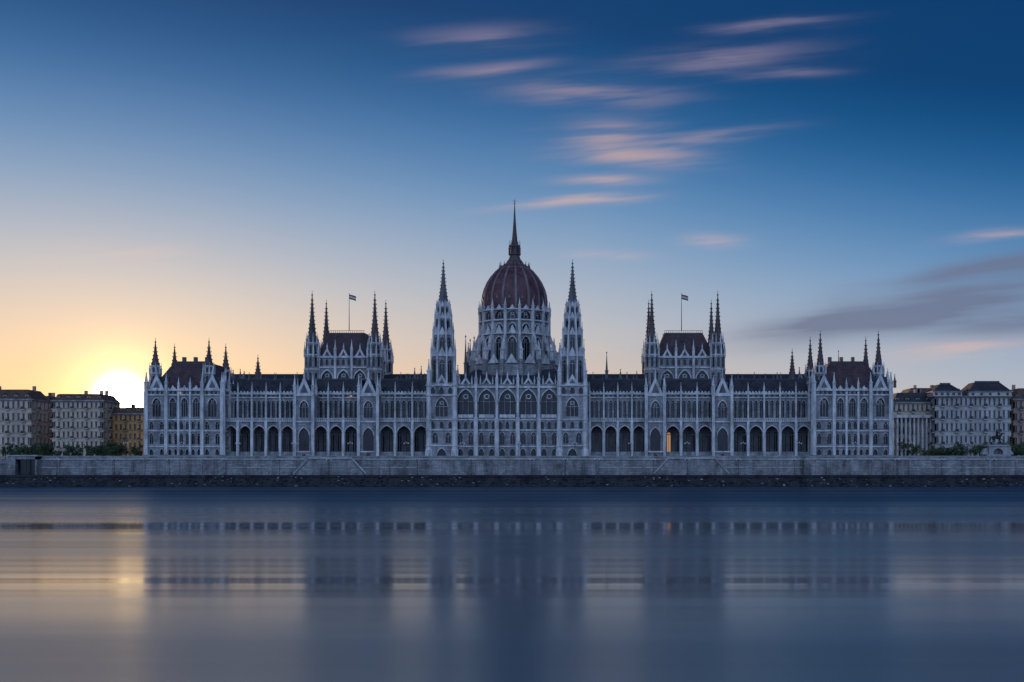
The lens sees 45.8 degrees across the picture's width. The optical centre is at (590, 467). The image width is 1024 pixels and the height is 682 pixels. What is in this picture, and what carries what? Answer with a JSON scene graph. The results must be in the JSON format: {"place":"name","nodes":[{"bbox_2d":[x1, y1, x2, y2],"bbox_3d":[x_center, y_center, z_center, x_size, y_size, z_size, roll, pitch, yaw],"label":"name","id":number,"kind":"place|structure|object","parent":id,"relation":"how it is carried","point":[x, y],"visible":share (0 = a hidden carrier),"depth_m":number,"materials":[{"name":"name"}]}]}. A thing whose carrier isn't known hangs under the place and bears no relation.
{"place":"outdoors","nodes":[
{"label":"outdoors","id":0,"kind":"place"},
{"bbox_2d":[0,395,51,456],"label":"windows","id":1,"kind":"structure","parent":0,"point":[38,400],"depth_m":500.34,"materials":[{"name":"glass"}]},
{"bbox_2d":[0,389,49,400],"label":"brown apartment building tile","id":2,"kind":"object","parent":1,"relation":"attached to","point":[22,393],"visible":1,"depth_m":502.36,"materials":[{"name":"tile"}]},
{"bbox_2d":[50,397,121,455],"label":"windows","id":3,"kind":"structure","parent":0,"point":[107,401],"depth_m":496.33,"materials":[{"name":"black glass"}]},
{"bbox_2d":[53,394,118,401],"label":"brown apartment building tile","id":4,"kind":"object","parent":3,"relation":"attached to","point":[92,397],"visible":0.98,"depth_m":497.18,"materials":[{"name":"tile"}]},
{"bbox_2d":[84,391,108,395],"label":"pink apartment building plaster","id":5,"kind":"object","parent":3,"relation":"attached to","point":[101,392],"visible":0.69,"depth_m":505.00,"materials":[{"name":"paint"}]},
{"bbox_2d":[111,410,143,455],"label":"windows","id":6,"kind":"structure","parent":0,"point":[121,414],"depth_m":504.88,"materials":[{"name":"black glass"}]},
{"bbox_2d":[111,409,143,455],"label":"apartment building plaster ochre","id":7,"kind":"object","parent":6,"relation":"attached to","point":[118,422],"visible":0.39,"depth_m":505.00,"materials":[{"name":"yellow paint"}]},
{"bbox_2d":[112,407,143,412],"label":"brown apartment building tile","id":8,"kind":"object","parent":6,"relation":"attached to","point":[124,410],"visible":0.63,"depth_m":505.70,"materials":[{"name":"brown tile"}]},
{"bbox_2d":[0,487,1023,681],"bbox_3d":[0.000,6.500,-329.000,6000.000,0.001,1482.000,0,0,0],"label":"river water","id":9,"kind":"structure","parent":0,"point":[511,584],"depth_m":67.01,"materials":[{"name":"blue liquid"}]},
{"bbox_2d":[0,472,1023,486],"bbox_3d":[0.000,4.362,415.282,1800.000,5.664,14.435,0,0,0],"label":"quay","id":10,"kind":"structure","parent":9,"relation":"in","point":[510,480],"depth_m":410.52,"materials":[{"name":"stone"}]},
{"bbox_2d":[7,455,41,474],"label":"underpass portal","id":11,"kind":"object","parent":10,"relation":"on","point":[24,463],"visible":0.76,"depth_m":419.38,"materials":[{"name":"stone"}]},
{"bbox_2d":[0,0,1023,407],"label":"sky","id":12,"kind":"structure","parent":0,"point":[188,174],"materials":[{"name":"blue"}]},
{"bbox_2d":[142,259,896,455],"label":"parliament building","id":13,"kind":"structure","parent":0,"point":[502,366],"depth_m":433.54,"materials":[{"name":"white stone"}]},
{"bbox_2d":[180,392,670,451],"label":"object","id":14,"kind":"object","parent":13,"relation":"attached to","point":[668,443],"visible":0.46,"depth_m":438.80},
{"bbox_2d":[482,263,546,309],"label":"red parliament building dome","id":15,"kind":"structure","parent":13,"relation":"attached to","point":[510,285],"depth_m":455.26,"materials":[{"name":"red tile"}]},
{"bbox_2d":[481,262,547,310],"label":"parliament building rib","id":16,"kind":"object","parent":13,"relation":"attached to","point":[528,292],"visible":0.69,"depth_m":456.97,"materials":[{"name":"grey stone"}]},
{"bbox_2d":[152,199,881,378],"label":"parliament building spire","id":17,"kind":"structure","parent":13,"relation":"attached to","point":[514,254],"depth_m":453.16,"materials":[{"name":"grey stone"}]},
{"bbox_2d":[143,297,893,455],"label":"parliament building stone trim","id":18,"kind":"structure","parent":13,"relation":"attached to","point":[548,342],"depth_m":430.91,"materials":[{"name":"white stone"}]},
{"bbox_2d":[349,294,687,298],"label":"parliament building flag","id":19,"kind":"object","parent":13,"relation":"attached to","point":[355,296],"depth_m":460.04,"materials":[{"name":"red fabric"}]},
{"bbox_2d":[150,333,887,392],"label":"parliament building roof","id":20,"kind":"structure","parent":13,"relation":"attached to","point":[595,385],"depth_m":442.09,"materials":[{"name":"tile"}]},
{"bbox_2d":[893,398,931,455],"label":"apartment building","id":21,"kind":"structure","parent":0,"point":[907,421],"depth_m":482.23,"materials":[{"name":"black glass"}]},
{"bbox_2d":[893,393,930,401],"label":"apartment building roof","id":22,"kind":"structure","parent":21,"relation":"attached to","point":[912,397],"depth_m":483.40,"materials":[{"name":"grey tile"}]},
{"bbox_2d":[901,388,929,392],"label":"brown apartment building tile","id":23,"kind":"object","parent":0,"point":[909,391],"visible":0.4,"depth_m":541.86,"materials":[{"name":"tile"}]},
{"bbox_2d":[1011,395,1023,455],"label":"apartment building","id":24,"kind":"structure","parent":0,"point":[1015,416],"depth_m":490.31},
{"bbox_2d":[1011,388,1023,398],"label":"brown apartment building tile","id":25,"kind":"object","parent":24,"relation":"attached to","point":[1019,392],"visible":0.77,"depth_m":491.97,"materials":[{"name":"tile"}]},
{"bbox_3d":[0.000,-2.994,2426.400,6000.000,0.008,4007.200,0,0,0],"label":"ground","id":26,"kind":"structure","parent":0,"visible":0},
{"bbox_2d":[0,395,51,458],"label":"building","id":27,"kind":"structure","parent":26,"relation":"on","point":[26,423],"depth_m":500.00,"materials":[{"name":"beige paint"}]},
{"bbox_2d":[0,441,143,458],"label":"distant tree row","id":28,"kind":"object","parent":26,"relation":"on","point":[112,449],"visible":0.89,"depth_m":466.50,"materials":[{"name":"green plant"}]},
{"bbox_2d":[50,396,119,455],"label":"building","id":29,"kind":"structure","parent":26,"relation":"on","point":[108,432],"depth_m":496.00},
{"bbox_2d":[0,456,1023,474],"bbox_3d":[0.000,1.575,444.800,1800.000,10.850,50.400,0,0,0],"label":"embankment wall","id":30,"kind":"structure","parent":26,"relation":"on","point":[521,466],"depth_m":422.00,"materials":[{"name":"grey stone"}]},
{"bbox_2d":[41,457,1023,474],"bbox_3d":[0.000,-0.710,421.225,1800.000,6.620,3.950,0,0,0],"label":"embankment wall coping","id":31,"kind":"object","parent":30,"relation":"on","point":[360,467],"visible":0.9,"depth_m":420.50,"materials":[{"name":"grey stone"}]},
{"bbox_2d":[893,415,932,455],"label":"apartment building stone trim","id":32,"kind":"structure","parent":26,"relation":"on","point":[922,429],"depth_m":479.93,"materials":[{"name":"grey stone"}]},
{"bbox_2d":[897,440,1023,455],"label":"distant tree row","id":33,"kind":"object","parent":26,"relation":"on","point":[1017,449],"visible":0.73,"depth_m":450.62,"materials":[{"name":"green plant"}]},
{"bbox_2d":[924,381,1012,455],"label":"apartment building","id":34,"kind":"structure","parent":26,"relation":"on","point":[975,413],"depth_m":476.00,"materials":[{"name":"grey paint"}]},
{"bbox_2d":[980,429,1012,455],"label":"equestrian statue","id":35,"kind":"object","parent":26,"relation":"on","point":[996,450],"visible":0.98,"depth_m":436.57,"materials":[{"name":"stone"}]},
{"bbox_2d":[1011,385,1023,455],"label":"pink apartment building plaster","id":36,"kind":"object","parent":26,"relation":"on","point":[1018,423],"visible":0.38,"depth_m":490.00,"materials":[{"name":"paint"}]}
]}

